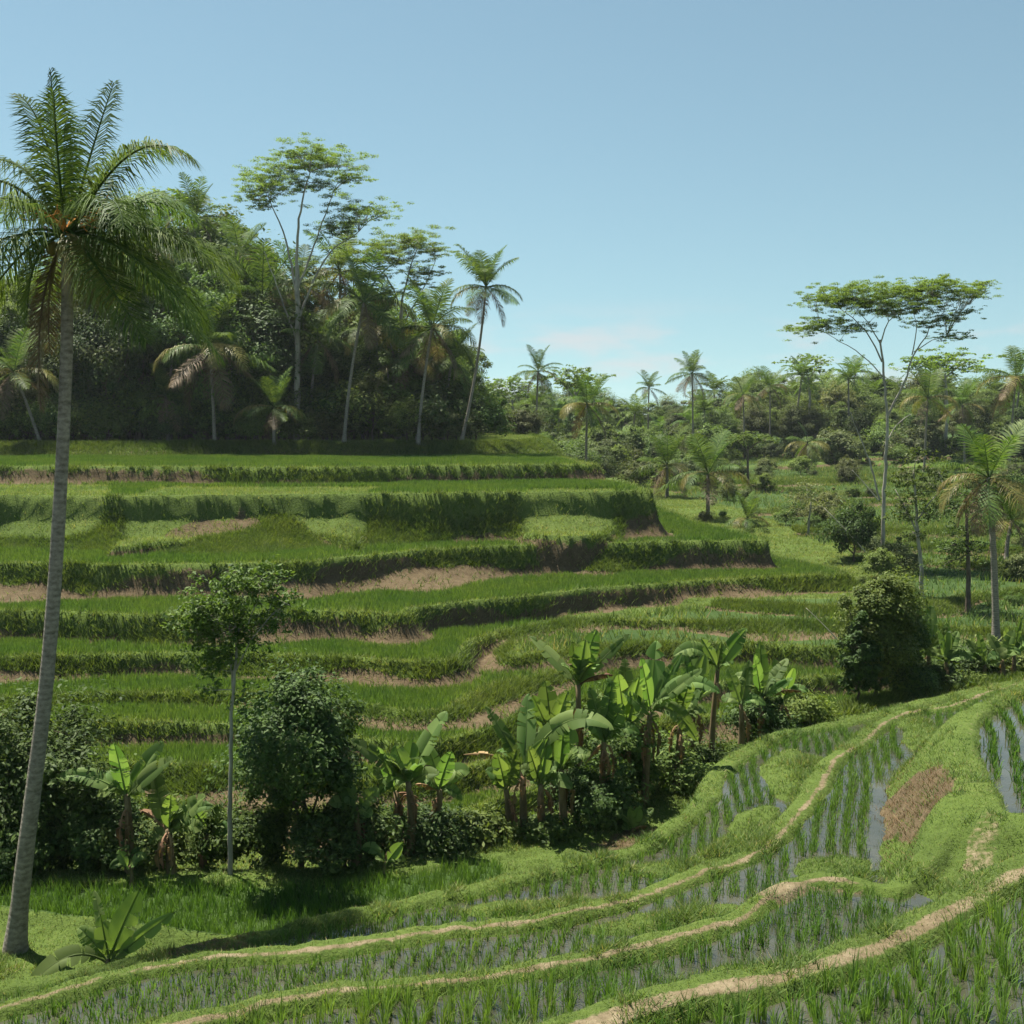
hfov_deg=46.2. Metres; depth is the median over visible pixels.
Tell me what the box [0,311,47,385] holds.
broadleaf tree
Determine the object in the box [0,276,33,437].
broadleaf tree
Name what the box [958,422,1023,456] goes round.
shrub
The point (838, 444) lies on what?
shrub
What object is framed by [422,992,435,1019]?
rice plant
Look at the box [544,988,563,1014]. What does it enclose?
rice plant
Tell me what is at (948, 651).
banana plant
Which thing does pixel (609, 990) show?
rice plant
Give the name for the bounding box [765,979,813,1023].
rice plant
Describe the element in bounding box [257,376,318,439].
shrub
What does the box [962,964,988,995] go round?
rice plant
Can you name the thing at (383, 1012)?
rice plant
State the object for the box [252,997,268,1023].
rice plant
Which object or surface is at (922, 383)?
broadleaf tree
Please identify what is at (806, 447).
coconut palm
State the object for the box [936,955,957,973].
rice plant
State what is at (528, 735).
banana plant
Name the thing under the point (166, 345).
broadleaf tree
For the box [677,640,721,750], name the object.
banana plant
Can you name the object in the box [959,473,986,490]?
shrub
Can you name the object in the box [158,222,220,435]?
broadleaf tree
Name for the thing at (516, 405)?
broadleaf tree
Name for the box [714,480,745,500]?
shrub
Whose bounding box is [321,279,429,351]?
broadleaf tree
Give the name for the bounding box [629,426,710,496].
coconut palm
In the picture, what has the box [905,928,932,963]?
rice plant
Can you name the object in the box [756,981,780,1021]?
rice plant
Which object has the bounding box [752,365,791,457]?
coconut palm
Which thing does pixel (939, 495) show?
shrub
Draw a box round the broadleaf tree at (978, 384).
[970,368,1012,411]
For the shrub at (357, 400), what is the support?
on the ground at (150, 509)
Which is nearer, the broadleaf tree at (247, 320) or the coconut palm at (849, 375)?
the broadleaf tree at (247, 320)
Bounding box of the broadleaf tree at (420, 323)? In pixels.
[351,299,473,436]
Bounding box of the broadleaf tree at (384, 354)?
[342,337,433,438]
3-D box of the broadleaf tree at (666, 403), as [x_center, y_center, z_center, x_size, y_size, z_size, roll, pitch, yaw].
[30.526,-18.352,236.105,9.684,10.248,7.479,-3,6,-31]
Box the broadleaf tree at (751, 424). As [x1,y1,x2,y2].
[736,401,772,435]
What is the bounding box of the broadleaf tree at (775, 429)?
[752,407,784,436]
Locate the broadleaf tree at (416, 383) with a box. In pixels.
[396,376,437,439]
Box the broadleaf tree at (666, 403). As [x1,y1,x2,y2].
[647,393,684,434]
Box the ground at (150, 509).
[0,421,1023,1023]
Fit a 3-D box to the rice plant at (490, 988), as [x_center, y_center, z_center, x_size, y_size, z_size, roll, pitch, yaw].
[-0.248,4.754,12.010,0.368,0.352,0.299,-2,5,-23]
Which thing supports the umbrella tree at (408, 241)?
on the ground at (150, 509)
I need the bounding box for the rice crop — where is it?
[0,452,889,812]
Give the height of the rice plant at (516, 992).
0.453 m
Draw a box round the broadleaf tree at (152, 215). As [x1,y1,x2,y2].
[105,182,202,435]
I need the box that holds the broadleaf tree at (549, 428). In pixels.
[539,416,555,433]
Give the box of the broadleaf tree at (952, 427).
[939,407,974,453]
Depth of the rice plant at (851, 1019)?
9.72 m
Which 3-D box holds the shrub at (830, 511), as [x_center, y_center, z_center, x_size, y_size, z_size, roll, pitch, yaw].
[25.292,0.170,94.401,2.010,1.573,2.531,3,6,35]
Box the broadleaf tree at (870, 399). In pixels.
[833,382,898,439]
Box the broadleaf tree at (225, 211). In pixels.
[200,203,311,298]
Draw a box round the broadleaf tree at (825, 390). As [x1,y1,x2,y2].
[812,379,834,397]
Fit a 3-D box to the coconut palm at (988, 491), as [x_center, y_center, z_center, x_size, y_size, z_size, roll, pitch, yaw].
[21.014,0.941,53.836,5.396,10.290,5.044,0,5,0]
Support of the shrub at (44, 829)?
on the ground at (150, 509)
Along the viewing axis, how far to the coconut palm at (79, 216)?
18.61 m
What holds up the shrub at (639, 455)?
on the ground at (150, 509)
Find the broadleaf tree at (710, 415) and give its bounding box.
[683,402,717,433]
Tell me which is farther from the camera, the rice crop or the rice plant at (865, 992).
the rice crop
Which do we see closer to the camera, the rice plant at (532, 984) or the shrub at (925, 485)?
the rice plant at (532, 984)
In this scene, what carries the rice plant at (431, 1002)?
on the paddy water at (918, 899)
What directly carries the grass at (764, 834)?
on the ground at (150, 509)
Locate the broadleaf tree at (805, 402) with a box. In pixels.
[772,394,823,444]
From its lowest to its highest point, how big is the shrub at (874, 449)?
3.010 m
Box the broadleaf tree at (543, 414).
[530,408,556,426]
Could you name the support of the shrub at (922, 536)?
on the ground at (150, 509)
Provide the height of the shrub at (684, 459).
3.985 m
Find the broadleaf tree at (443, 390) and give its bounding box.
[424,377,463,415]
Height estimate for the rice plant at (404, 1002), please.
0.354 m
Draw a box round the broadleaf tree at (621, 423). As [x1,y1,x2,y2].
[597,394,632,429]
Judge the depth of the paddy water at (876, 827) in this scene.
15.36 m
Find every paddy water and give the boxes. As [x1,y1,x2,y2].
[0,697,986,1023]
[0,724,862,1002]
[267,890,932,1023]
[698,897,1023,1023]
[979,699,1023,812]
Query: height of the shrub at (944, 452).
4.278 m
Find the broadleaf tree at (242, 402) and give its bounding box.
[169,272,285,439]
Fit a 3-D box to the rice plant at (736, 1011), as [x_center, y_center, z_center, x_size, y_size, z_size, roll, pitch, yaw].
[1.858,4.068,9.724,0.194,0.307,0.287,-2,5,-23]
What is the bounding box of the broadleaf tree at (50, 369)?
[22,294,155,439]
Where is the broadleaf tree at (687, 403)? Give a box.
[679,388,709,411]
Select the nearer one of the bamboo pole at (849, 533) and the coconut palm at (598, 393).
the bamboo pole at (849, 533)
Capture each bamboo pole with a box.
[806,608,837,640]
[824,508,868,556]
[852,470,877,499]
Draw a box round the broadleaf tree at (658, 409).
[622,400,665,431]
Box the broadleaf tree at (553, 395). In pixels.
[531,384,562,412]
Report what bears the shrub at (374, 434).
on the ground at (150, 509)
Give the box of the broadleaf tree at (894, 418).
[873,407,909,449]
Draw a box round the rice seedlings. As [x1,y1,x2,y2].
[0,685,1023,1023]
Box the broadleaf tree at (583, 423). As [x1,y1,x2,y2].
[578,418,596,432]
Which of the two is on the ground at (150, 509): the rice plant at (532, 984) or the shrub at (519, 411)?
the shrub at (519, 411)
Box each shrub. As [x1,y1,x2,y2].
[0,380,33,439]
[0,385,32,438]
[0,406,24,440]
[0,674,164,889]
[0,795,83,886]
[1,398,55,440]
[5,399,71,439]
[30,393,102,439]
[41,784,160,874]
[43,380,112,439]
[63,791,238,878]
[138,376,202,439]
[154,383,225,439]
[190,784,321,869]
[191,398,237,439]
[226,401,276,439]
[237,394,302,439]
[242,400,303,440]
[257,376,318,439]
[270,376,325,438]
[279,783,408,878]
[280,413,317,440]
[314,368,398,439]
[325,375,387,439]
[330,378,408,439]
[342,401,391,439]
[362,372,445,438]
[363,385,421,436]
[376,393,439,439]
[381,792,486,860]
[394,400,444,440]
[400,402,446,437]
[403,375,484,439]
[413,398,476,438]
[427,405,490,439]
[445,387,516,438]
[445,388,517,437]
[445,802,523,851]
[506,410,540,433]
[507,404,552,433]
[515,806,581,846]
[536,751,646,836]
[537,423,571,442]
[540,432,557,444]
[554,434,589,450]
[554,441,598,454]
[560,439,604,473]
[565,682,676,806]
[568,429,583,438]
[577,424,602,440]
[579,422,625,449]
[587,433,644,463]
[588,442,614,463]
[588,449,622,478]
[603,444,632,467]
[611,455,660,486]
[613,425,657,454]
[620,446,643,464]
[622,728,714,797]
[630,426,664,456]
[640,435,683,461]
[650,431,691,462]
[652,450,684,468]
[655,449,696,478]
[656,454,711,485]
[663,423,694,446]
[669,428,706,443]
[669,727,742,781]
[679,431,704,448]
[684,450,705,471]
[694,509,718,520]
[696,422,747,448]
[708,440,742,458]
[711,472,739,488]
[712,460,731,475]
[713,458,731,467]
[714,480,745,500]
[716,687,803,742]
[718,509,727,517]
[723,433,758,458]
[730,458,741,466]
[731,462,746,474]
[735,434,762,457]
[739,489,755,497]
[743,485,756,494]
[749,484,762,491]
[750,431,776,456]
[750,463,774,475]
[753,434,778,457]
[753,473,776,489]
[754,455,782,470]
[760,439,792,457]
[769,508,797,523]
[772,685,843,727]
[779,499,805,517]
[780,440,798,456]
[783,455,816,474]
[790,440,818,458]
[794,491,808,503]
[797,499,834,523]
[805,487,850,508]
[805,511,824,526]
[808,469,819,475]
[811,422,861,464]
[812,494,880,560]
[825,505,837,520]
[831,566,929,693]
[833,610,889,700]
[834,454,865,470]
[835,517,887,538]
[836,462,859,481]
[843,484,860,495]
[844,435,871,461]
[851,547,903,577]
[855,575,866,584]
[860,419,907,455]
[861,531,886,552]
[861,537,918,571]
[864,486,874,493]
[865,436,882,454]
[878,419,942,460]
[883,587,934,681]
[888,443,913,459]
[888,662,942,697]
[892,550,924,573]
[895,469,912,476]
[898,513,914,522]
[901,525,927,541]
[911,435,949,457]
[913,656,972,690]
[916,476,937,491]
[919,470,945,483]
[922,491,962,514]
[922,631,1010,675]
[932,434,957,459]
[932,540,963,557]
[937,473,955,487]
[947,424,992,461]
[947,436,962,458]
[948,456,965,470]
[952,427,1006,456]
[956,669,990,684]
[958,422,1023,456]
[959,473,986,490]
[966,634,1023,673]
[992,423,1023,459]
[997,552,1023,578]
[998,459,1023,479]
[998,564,1017,579]
[1003,591,1023,604]
[1006,469,1023,494]
[1006,517,1023,533]
[1009,535,1022,545]
[1013,528,1023,542]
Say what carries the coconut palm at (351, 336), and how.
on the ground at (150, 509)
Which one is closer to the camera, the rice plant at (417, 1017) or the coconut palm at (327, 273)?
the rice plant at (417, 1017)
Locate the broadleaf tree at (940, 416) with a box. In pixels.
[937,393,970,435]
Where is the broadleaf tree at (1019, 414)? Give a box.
[1004,398,1023,432]
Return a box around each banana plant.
[30,887,175,975]
[57,741,172,874]
[109,849,146,887]
[140,774,213,873]
[185,804,227,868]
[328,773,379,866]
[349,711,447,855]
[361,841,405,873]
[372,747,417,841]
[415,744,469,822]
[463,693,613,833]
[485,749,519,832]
[520,737,572,824]
[528,629,628,822]
[530,680,575,807]
[543,727,590,824]
[583,681,638,814]
[603,659,653,794]
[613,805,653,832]
[623,639,719,806]
[665,673,705,792]
[673,628,747,756]
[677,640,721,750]
[721,660,765,745]
[734,641,801,736]
[772,659,807,728]
[924,605,947,666]
[924,621,972,680]
[960,632,1007,674]
[987,630,1020,675]
[1003,618,1023,674]
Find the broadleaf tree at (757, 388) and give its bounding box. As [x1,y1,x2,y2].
[717,371,774,413]
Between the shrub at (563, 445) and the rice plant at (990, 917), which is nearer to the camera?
the rice plant at (990, 917)
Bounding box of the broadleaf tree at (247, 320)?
[216,291,303,438]
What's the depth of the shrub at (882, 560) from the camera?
69.97 m
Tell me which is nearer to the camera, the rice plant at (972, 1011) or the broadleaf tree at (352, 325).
the rice plant at (972, 1011)
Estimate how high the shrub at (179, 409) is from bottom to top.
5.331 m
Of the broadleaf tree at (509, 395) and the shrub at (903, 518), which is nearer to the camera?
the shrub at (903, 518)
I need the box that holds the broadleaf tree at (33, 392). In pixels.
[0,354,58,438]
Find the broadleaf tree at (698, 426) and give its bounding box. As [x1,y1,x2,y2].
[685,415,711,432]
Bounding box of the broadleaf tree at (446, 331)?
[410,315,488,394]
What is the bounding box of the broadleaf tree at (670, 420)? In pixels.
[663,405,687,430]
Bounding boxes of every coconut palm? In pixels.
[0,67,245,955]
[0,327,58,440]
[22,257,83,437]
[108,201,187,438]
[129,361,193,440]
[143,258,205,439]
[153,287,275,440]
[164,172,238,261]
[189,284,268,439]
[196,214,276,287]
[219,238,307,338]
[233,366,306,444]
[264,240,337,439]
[281,298,353,439]
[301,225,381,330]
[308,248,417,442]
[333,279,427,438]
[366,318,443,438]
[380,271,477,444]
[407,320,484,439]
[450,244,523,440]
[483,379,507,403]
[511,395,538,409]
[512,344,560,432]
[520,389,555,430]
[542,397,579,434]
[544,393,571,414]
[553,380,602,422]
[557,368,621,460]
[568,395,610,428]
[583,379,614,417]
[599,400,622,418]
[615,392,658,429]
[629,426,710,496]
[635,370,666,430]
[646,414,667,433]
[659,430,751,519]
[665,349,711,434]
[670,404,706,426]
[683,388,730,424]
[688,371,732,407]
[710,382,737,408]
[720,383,764,423]
[722,375,761,458]
[724,490,768,529]
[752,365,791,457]
[759,376,793,400]
[775,354,823,457]
[781,372,816,401]
[784,422,830,469]
[792,366,829,397]
[813,367,838,382]
[826,357,870,434]
[838,354,876,387]
[861,378,892,424]
[882,374,909,433]
[882,376,909,397]
[899,362,960,471]
[917,367,969,438]
[929,419,1023,644]
[934,380,964,437]
[939,378,990,463]
[949,377,987,397]
[952,382,984,405]
[970,485,1023,559]
[971,345,1023,474]
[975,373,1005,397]
[998,369,1023,419]
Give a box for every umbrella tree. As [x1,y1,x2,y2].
[136,187,215,434]
[221,132,415,440]
[298,224,461,438]
[483,375,536,409]
[530,364,615,431]
[727,431,780,486]
[771,353,833,438]
[776,273,1003,547]
[888,345,1016,460]
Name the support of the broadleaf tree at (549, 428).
on the ground at (150, 509)
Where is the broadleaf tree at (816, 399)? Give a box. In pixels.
[799,394,834,437]
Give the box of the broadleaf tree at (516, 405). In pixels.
[504,401,533,416]
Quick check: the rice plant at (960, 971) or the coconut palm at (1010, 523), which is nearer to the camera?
the rice plant at (960, 971)
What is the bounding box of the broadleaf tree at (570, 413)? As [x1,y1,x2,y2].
[566,401,584,429]
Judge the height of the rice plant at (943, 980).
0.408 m
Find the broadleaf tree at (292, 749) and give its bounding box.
[202,644,375,866]
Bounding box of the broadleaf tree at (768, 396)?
[736,378,781,437]
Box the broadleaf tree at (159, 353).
[102,289,196,397]
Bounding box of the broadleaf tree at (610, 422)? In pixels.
[601,416,621,432]
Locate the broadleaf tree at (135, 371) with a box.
[52,315,156,440]
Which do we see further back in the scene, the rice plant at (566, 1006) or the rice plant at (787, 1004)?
the rice plant at (566, 1006)
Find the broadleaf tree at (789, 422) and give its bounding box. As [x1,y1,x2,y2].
[776,401,822,455]
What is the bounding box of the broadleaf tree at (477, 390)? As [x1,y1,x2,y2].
[454,364,490,434]
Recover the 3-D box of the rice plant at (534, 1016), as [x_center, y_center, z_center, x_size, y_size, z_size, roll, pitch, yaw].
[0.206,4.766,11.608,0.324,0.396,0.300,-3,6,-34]
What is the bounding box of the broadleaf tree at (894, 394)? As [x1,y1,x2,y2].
[872,385,909,414]
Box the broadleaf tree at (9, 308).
[0,295,49,438]
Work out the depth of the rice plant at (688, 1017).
9.70 m
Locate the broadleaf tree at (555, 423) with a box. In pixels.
[550,412,569,433]
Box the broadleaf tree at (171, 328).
[133,282,200,439]
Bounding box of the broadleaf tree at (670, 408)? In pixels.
[656,403,681,435]
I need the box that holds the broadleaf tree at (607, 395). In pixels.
[590,389,617,404]
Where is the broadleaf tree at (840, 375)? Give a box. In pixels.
[814,371,860,401]
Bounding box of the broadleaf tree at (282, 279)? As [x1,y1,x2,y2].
[255,264,307,303]
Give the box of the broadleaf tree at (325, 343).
[300,325,373,438]
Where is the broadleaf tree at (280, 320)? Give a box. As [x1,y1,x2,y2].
[179,294,347,439]
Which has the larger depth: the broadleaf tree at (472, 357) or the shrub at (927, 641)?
the broadleaf tree at (472, 357)
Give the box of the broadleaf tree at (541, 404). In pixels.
[530,399,552,414]
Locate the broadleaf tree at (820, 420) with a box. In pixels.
[799,405,840,438]
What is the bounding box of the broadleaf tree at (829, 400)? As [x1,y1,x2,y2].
[804,380,870,424]
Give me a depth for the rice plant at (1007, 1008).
9.90 m
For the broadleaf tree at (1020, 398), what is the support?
on the ground at (150, 509)
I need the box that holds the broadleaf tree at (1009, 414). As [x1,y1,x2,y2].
[991,402,1022,427]
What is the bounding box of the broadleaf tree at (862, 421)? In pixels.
[842,408,875,438]
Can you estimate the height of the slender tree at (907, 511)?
8.210 m
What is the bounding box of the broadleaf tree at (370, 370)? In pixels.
[341,351,383,438]
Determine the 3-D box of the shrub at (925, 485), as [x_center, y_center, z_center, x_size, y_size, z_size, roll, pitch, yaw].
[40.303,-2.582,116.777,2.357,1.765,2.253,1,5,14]
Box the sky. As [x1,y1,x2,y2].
[0,0,1023,414]
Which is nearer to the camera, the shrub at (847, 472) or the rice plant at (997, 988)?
the rice plant at (997, 988)
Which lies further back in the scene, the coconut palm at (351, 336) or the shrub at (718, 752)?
the coconut palm at (351, 336)
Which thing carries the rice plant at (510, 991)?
on the paddy water at (918, 899)
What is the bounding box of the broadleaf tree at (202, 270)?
[131,239,283,438]
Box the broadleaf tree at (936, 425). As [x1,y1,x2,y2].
[918,409,943,435]
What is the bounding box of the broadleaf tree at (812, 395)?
[772,382,825,436]
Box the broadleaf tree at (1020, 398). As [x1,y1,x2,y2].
[1001,392,1023,422]
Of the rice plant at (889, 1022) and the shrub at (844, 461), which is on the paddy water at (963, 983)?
the rice plant at (889, 1022)
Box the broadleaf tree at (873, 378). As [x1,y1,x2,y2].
[849,369,890,440]
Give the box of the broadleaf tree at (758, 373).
[726,366,782,436]
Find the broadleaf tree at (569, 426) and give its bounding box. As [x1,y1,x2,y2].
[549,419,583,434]
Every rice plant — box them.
[222,1008,238,1023]
[248,1010,267,1023]
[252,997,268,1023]
[271,994,293,1022]
[273,997,291,1023]
[280,993,319,1023]
[286,1002,310,1023]
[293,1000,306,1018]
[306,1002,325,1023]
[317,995,340,1023]
[321,979,340,1014]
[327,996,357,1020]
[327,1001,346,1023]
[329,999,347,1023]
[348,982,365,1012]
[350,987,380,1019]
[351,1003,372,1023]
[353,984,373,1013]
[353,992,379,1021]
[354,969,386,1004]
[354,1004,375,1023]
[358,972,386,1010]
[365,990,380,1013]
[368,989,400,1023]
[370,1008,389,1023]
[372,980,393,1009]
[372,987,403,1015]
[376,986,391,1020]
[380,965,405,1004]
[381,980,397,1003]
[387,991,418,1023]
[394,1002,415,1022]
[397,985,421,1018]
[400,982,422,1013]
[401,974,426,1005]
[402,1002,434,1023]
[407,996,434,1023]
[412,977,443,1012]
[417,989,430,1023]
[419,972,438,1001]
[419,997,434,1021]
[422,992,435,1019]
[434,990,463,1023]
[438,980,461,1023]
[439,1001,459,1023]
[440,979,459,1010]
[449,983,476,1013]
[451,993,479,1023]
[456,985,478,1016]
[460,972,486,1003]
[462,994,486,1023]
[470,995,497,1023]
[477,969,501,1005]
[477,987,492,1012]
[480,972,501,1000]
[480,993,494,1022]
[483,978,496,1008]
[489,996,511,1023]
[491,996,507,1023]
[496,964,522,1003]
[497,969,525,1010]
[501,989,521,1019]
[501,994,513,1019]
[507,987,524,1017]
[510,987,529,1023]
[518,973,537,1003]
[518,994,530,1019]
[520,972,543,1012]
[520,986,539,1012]
[523,988,542,1023]
[534,1004,558,1021]
[537,985,559,1015]
[543,974,567,1007]
[543,990,559,1012]
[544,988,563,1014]
[549,989,580,1013]
[554,993,571,1013]
[555,974,581,1005]
[561,972,585,1010]
[577,977,600,1007]
[578,977,600,1002]
[578,983,598,1006]
[584,976,600,1002]
[595,973,619,998]
[598,964,626,999]
[616,971,630,994]
[670,991,698,1023]
[673,990,711,1023]
[706,992,739,1023]
[707,987,728,1023]
[721,994,754,1023]
[723,978,758,1015]
[725,984,764,1023]
[726,995,746,1023]
[736,976,777,1022]
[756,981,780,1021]
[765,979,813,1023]
[765,997,788,1023]
[766,1004,794,1023]
[781,981,799,1014]
[788,984,806,1019]
[788,1001,814,1023]
[796,982,817,1011]
[800,986,839,1023]
[801,974,824,1002]
[807,990,820,1017]
[808,976,827,1022]
[813,958,837,993]
[815,956,840,991]
[822,983,846,1023]
[826,985,844,1014]
[828,985,864,1023]
[831,961,871,1003]
[836,945,869,988]
[836,982,862,1014]
[837,959,863,1003]
[838,948,869,990]
[847,980,884,1021]
[851,950,879,979]
[853,966,882,1010]
[854,985,885,1019]
[857,977,879,1005]
[858,955,881,993]
[859,966,891,1010]
[863,997,889,1023]
[865,946,886,982]
[865,956,898,993]
[867,960,904,1008]
[867,967,895,996]
[878,998,899,1023]
[880,953,910,999]
[881,945,916,986]
[881,952,896,976]
[882,989,902,1021]
[892,993,917,1023]
[893,970,929,1008]
[896,983,937,1023]
[897,939,923,974]
[897,958,912,1003]
[901,969,934,1014]
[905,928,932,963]
[906,935,933,977]
[907,998,943,1023]
[910,957,932,988]
[912,959,947,1003]
[913,961,930,990]
[914,941,943,973]
[915,990,955,1023]
[917,936,938,961]
[917,971,944,999]
[922,947,939,969]
[924,980,950,1023]
[930,949,959,983]
[932,951,954,994]
[932,977,959,1014]
[935,985,957,1016]
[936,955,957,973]
[936,990,975,1023]
[937,909,963,945]
[939,941,970,975]
[940,932,973,977]
[940,1000,961,1023]
[941,899,968,940]
[941,927,960,958]
[942,927,966,955]
[942,928,974,966]
[945,968,962,1001]
[945,979,966,1003]
[947,900,984,939]
[950,975,983,1010]
[952,946,980,981]
[952,980,997,1023]
[952,991,973,1019]
[953,993,993,1023]
[957,922,978,956]
[959,906,982,950]
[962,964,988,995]
[963,944,998,985]
[967,938,984,967]
[968,892,999,931]
[968,936,983,965]
[969,923,991,958]
[969,954,990,988]
[970,909,992,937]
[971,967,997,999]
[972,884,1006,920]
[972,955,995,984]
[973,983,992,1011]
[975,977,1005,1022]
[978,949,1001,977]
[979,909,1011,944]
[980,927,993,954]
[981,894,1010,927]
[981,924,1010,950]
[985,930,1002,957]
[988,932,1015,974]
[989,889,1005,925]
[989,903,1016,939]
[990,915,1020,964]
[990,963,1020,1009]
[991,938,1018,978]
[992,959,1023,994]
[992,967,1011,995]
[992,974,1016,1016]
[992,997,1022,1023]
[993,1009,1022,1023]
[995,901,1019,931]
[999,910,1016,935]
[999,943,1023,979]
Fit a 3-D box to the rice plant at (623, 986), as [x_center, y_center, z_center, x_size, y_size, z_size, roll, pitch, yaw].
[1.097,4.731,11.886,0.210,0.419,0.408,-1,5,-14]
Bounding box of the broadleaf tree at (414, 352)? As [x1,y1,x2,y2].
[395,337,436,379]
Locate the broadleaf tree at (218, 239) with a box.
[171,214,291,294]
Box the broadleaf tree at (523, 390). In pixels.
[503,381,543,409]
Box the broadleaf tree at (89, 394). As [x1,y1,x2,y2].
[14,328,112,439]
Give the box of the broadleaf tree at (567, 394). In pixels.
[559,381,596,417]
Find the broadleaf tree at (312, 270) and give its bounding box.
[288,264,396,321]
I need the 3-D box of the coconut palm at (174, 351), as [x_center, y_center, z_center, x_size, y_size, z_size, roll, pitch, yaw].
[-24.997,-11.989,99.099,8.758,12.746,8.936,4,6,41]
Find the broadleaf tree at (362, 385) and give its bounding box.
[341,371,401,440]
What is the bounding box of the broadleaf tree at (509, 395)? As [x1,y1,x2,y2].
[492,388,515,412]
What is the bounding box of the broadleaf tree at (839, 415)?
[819,401,856,433]
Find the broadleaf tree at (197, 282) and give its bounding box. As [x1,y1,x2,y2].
[135,262,278,439]
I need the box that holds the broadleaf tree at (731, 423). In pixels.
[713,413,742,455]
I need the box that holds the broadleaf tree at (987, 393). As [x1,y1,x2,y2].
[972,386,1015,419]
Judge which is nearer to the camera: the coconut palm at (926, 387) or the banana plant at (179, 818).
the banana plant at (179, 818)
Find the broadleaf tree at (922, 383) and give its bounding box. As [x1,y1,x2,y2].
[906,374,952,394]
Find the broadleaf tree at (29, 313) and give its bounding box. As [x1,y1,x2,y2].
[0,279,57,437]
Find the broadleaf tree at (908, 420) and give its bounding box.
[899,404,938,435]
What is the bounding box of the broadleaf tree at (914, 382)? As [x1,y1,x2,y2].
[898,368,934,399]
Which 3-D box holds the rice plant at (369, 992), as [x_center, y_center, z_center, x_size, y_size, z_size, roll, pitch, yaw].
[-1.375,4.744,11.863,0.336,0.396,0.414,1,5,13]
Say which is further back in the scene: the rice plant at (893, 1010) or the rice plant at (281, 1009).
the rice plant at (281, 1009)
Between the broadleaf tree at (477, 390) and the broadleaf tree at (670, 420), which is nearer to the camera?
the broadleaf tree at (477, 390)
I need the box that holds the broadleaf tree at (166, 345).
[90,268,193,438]
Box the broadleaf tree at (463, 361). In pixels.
[418,341,470,438]
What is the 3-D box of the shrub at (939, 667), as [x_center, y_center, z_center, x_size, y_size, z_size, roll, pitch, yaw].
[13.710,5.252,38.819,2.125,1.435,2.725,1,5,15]
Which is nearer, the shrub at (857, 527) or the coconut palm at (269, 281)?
the shrub at (857, 527)
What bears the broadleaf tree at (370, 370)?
on the ground at (150, 509)
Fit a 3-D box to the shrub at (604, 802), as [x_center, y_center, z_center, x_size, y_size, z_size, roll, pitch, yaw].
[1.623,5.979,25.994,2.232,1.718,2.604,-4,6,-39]
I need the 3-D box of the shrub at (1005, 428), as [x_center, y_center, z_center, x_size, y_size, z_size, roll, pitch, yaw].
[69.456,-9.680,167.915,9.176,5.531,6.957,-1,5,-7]
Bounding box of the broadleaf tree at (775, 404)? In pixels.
[744,386,802,437]
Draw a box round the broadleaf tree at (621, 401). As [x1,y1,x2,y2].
[616,399,639,432]
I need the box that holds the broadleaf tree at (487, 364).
[457,344,492,402]
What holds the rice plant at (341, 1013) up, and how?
on the paddy water at (918, 899)
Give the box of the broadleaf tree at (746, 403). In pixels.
[729,401,752,422]
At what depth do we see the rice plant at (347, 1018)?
11.63 m
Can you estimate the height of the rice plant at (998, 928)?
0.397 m
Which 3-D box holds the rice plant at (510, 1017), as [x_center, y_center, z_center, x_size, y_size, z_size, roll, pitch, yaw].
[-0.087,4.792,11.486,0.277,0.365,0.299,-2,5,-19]
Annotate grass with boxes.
[0,432,1023,853]
[0,433,1023,869]
[0,676,1023,1023]
[142,728,973,954]
[511,444,1023,652]
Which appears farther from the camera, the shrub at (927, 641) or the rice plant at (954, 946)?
the shrub at (927, 641)
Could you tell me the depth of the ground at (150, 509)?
46.47 m
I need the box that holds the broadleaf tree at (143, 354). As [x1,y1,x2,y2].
[40,246,184,439]
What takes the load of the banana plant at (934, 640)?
on the ground at (150, 509)
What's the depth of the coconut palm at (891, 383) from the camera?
211.91 m
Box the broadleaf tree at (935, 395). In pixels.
[918,383,952,425]
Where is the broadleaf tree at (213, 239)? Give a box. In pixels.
[167,214,345,339]
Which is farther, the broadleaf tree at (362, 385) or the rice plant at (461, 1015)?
the broadleaf tree at (362, 385)
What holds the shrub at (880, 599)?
on the ground at (150, 509)
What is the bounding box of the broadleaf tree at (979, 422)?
[953,393,1001,432]
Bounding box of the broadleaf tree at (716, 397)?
[711,393,733,413]
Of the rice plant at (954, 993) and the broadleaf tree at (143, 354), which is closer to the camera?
the rice plant at (954, 993)
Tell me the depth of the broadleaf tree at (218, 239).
125.38 m
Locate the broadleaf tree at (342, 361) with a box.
[318,341,375,438]
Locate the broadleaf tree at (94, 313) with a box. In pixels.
[25,254,178,437]
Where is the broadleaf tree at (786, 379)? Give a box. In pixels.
[774,374,807,442]
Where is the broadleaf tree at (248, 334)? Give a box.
[176,288,289,437]
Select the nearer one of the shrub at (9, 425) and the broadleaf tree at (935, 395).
the shrub at (9, 425)
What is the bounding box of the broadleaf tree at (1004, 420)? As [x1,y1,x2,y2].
[994,414,1014,431]
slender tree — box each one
[159,554,319,874]
[775,476,845,533]
[882,444,952,595]
[919,484,1008,611]
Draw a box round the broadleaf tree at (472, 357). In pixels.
[452,338,484,390]
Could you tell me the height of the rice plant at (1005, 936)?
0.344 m
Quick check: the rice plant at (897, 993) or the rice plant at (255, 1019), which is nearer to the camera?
the rice plant at (897, 993)
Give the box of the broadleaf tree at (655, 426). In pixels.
[642,420,662,433]
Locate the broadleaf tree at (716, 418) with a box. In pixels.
[708,406,735,435]
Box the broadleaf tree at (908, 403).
[896,384,942,426]
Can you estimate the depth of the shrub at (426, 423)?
100.54 m
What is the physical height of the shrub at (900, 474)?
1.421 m
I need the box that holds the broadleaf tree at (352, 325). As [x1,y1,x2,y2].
[324,306,385,345]
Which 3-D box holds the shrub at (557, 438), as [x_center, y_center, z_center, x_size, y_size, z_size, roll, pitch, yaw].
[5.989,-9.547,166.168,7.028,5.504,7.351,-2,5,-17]
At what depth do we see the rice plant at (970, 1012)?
9.72 m

